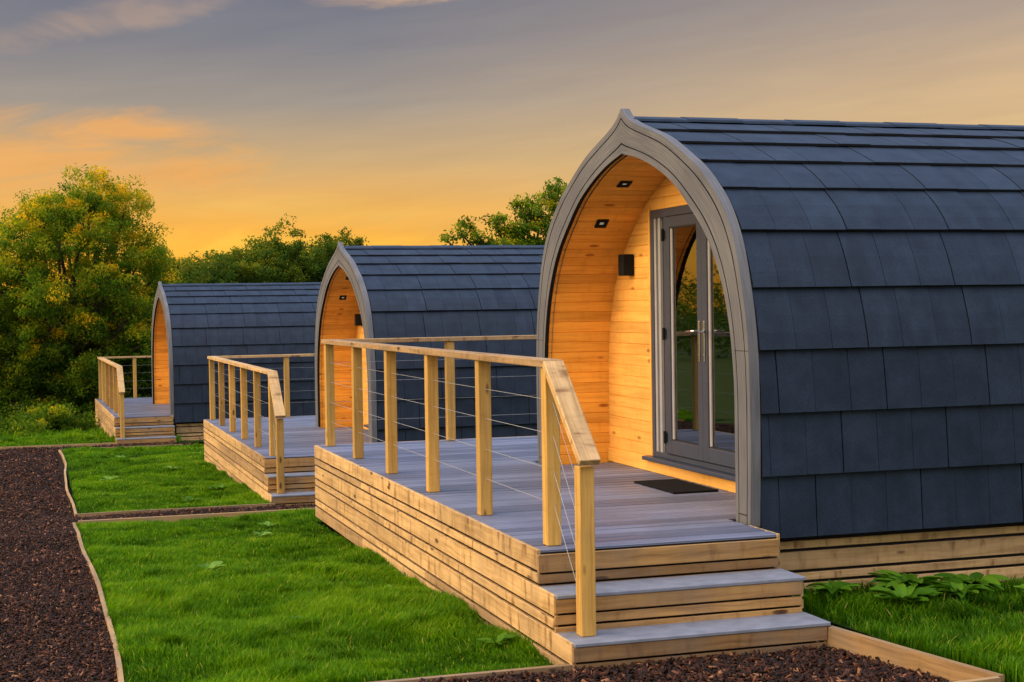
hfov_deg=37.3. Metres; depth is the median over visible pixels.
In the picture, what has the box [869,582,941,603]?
weed
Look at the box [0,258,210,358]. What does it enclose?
distant woods
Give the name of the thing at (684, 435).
door
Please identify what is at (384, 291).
camping pod
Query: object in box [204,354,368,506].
timber deck
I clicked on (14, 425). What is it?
bush
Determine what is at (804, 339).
camping pod
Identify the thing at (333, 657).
lawn
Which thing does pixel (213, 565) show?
weed
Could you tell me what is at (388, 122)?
sky
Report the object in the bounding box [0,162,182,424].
broadleaf tree
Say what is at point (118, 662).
edging board
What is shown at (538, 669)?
edging board
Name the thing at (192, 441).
lawn
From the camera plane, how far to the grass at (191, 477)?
22.18 m
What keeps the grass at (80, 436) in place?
on the lawn at (192, 441)
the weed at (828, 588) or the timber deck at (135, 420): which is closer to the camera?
the weed at (828, 588)
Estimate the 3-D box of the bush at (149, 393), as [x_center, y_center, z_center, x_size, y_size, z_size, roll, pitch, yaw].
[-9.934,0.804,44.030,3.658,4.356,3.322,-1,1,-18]
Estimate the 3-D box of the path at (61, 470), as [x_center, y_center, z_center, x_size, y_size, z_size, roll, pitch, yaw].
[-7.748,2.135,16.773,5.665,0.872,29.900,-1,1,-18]
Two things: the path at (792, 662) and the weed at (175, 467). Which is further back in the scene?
the weed at (175, 467)
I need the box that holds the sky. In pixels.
[0,0,1023,309]
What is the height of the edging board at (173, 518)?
0.162 m
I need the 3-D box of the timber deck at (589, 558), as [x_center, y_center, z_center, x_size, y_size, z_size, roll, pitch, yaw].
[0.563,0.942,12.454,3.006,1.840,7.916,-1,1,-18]
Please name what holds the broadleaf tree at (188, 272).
on the ground at (318, 522)
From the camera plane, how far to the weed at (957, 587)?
9.52 m
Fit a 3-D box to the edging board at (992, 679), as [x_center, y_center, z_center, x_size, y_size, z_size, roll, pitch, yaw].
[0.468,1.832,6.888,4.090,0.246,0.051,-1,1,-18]
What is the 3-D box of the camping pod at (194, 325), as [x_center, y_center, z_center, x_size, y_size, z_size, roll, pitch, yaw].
[-4.644,0.549,36.397,7.446,4.025,4.496,-1,1,-18]
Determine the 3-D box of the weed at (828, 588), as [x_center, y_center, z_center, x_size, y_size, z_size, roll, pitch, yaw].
[2.058,1.583,9.621,0.359,0.095,0.359,-1,1,-18]
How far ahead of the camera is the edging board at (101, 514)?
18.35 m
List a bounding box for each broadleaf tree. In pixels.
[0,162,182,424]
[0,267,30,417]
[118,257,217,380]
[138,249,268,286]
[226,213,325,282]
[281,226,370,281]
[438,176,566,244]
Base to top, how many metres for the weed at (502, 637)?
0.055 m
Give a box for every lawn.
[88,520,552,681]
[178,440,203,442]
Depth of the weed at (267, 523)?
15.67 m
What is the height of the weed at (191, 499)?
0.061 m
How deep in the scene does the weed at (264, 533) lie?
14.36 m
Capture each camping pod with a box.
[151,281,321,443]
[315,242,544,442]
[536,109,1023,627]
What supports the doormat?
on the timber deck at (589, 558)
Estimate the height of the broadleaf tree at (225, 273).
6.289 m
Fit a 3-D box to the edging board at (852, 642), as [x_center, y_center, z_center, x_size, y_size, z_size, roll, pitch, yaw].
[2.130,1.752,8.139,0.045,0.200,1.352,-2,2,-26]
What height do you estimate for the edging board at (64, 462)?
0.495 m
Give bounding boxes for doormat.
[634,479,718,493]
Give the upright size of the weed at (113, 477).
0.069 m
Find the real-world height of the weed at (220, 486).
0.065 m
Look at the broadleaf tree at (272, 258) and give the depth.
60.46 m
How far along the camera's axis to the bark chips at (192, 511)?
18.18 m
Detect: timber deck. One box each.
[95,356,176,444]
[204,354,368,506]
[314,335,830,668]
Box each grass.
[0,420,182,446]
[62,442,276,512]
[792,575,1023,681]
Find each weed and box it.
[100,476,118,480]
[162,466,181,468]
[183,496,200,501]
[191,561,225,569]
[208,484,228,489]
[251,531,271,536]
[258,521,279,525]
[477,632,519,644]
[806,580,862,601]
[868,570,947,600]
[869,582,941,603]
[926,578,994,597]
[934,572,1009,595]
[1013,578,1023,591]
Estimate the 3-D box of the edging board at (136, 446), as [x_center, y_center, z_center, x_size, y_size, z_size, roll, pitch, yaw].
[-7.890,2.220,30.734,2.400,0.160,0.040,-1,1,-18]
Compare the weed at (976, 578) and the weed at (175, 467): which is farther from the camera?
the weed at (175, 467)
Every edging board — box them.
[0,442,118,448]
[58,450,76,515]
[61,444,182,451]
[72,522,123,681]
[75,503,275,516]
[78,508,314,523]
[372,662,584,681]
[827,626,1004,681]
[954,676,1000,681]
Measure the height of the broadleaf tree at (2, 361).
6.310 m
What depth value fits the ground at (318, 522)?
18.14 m
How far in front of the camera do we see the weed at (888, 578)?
9.72 m
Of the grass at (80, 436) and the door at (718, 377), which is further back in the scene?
the grass at (80, 436)
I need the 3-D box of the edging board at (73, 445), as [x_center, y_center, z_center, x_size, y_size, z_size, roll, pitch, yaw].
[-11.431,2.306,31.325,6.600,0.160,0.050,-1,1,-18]
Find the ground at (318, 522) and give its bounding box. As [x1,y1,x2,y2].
[2,336,823,641]
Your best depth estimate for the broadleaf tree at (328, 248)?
62.44 m
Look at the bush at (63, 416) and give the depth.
37.27 m
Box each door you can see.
[661,213,703,460]
[697,227,734,467]
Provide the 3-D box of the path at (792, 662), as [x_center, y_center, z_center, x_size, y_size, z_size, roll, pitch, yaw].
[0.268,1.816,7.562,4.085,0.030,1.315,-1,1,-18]
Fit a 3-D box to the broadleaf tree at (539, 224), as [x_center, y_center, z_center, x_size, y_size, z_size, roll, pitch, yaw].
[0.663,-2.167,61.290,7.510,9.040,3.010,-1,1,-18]
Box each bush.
[0,411,51,438]
[8,402,100,432]
[118,313,151,397]
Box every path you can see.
[0,448,126,681]
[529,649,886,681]
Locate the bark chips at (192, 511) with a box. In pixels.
[55,442,316,522]

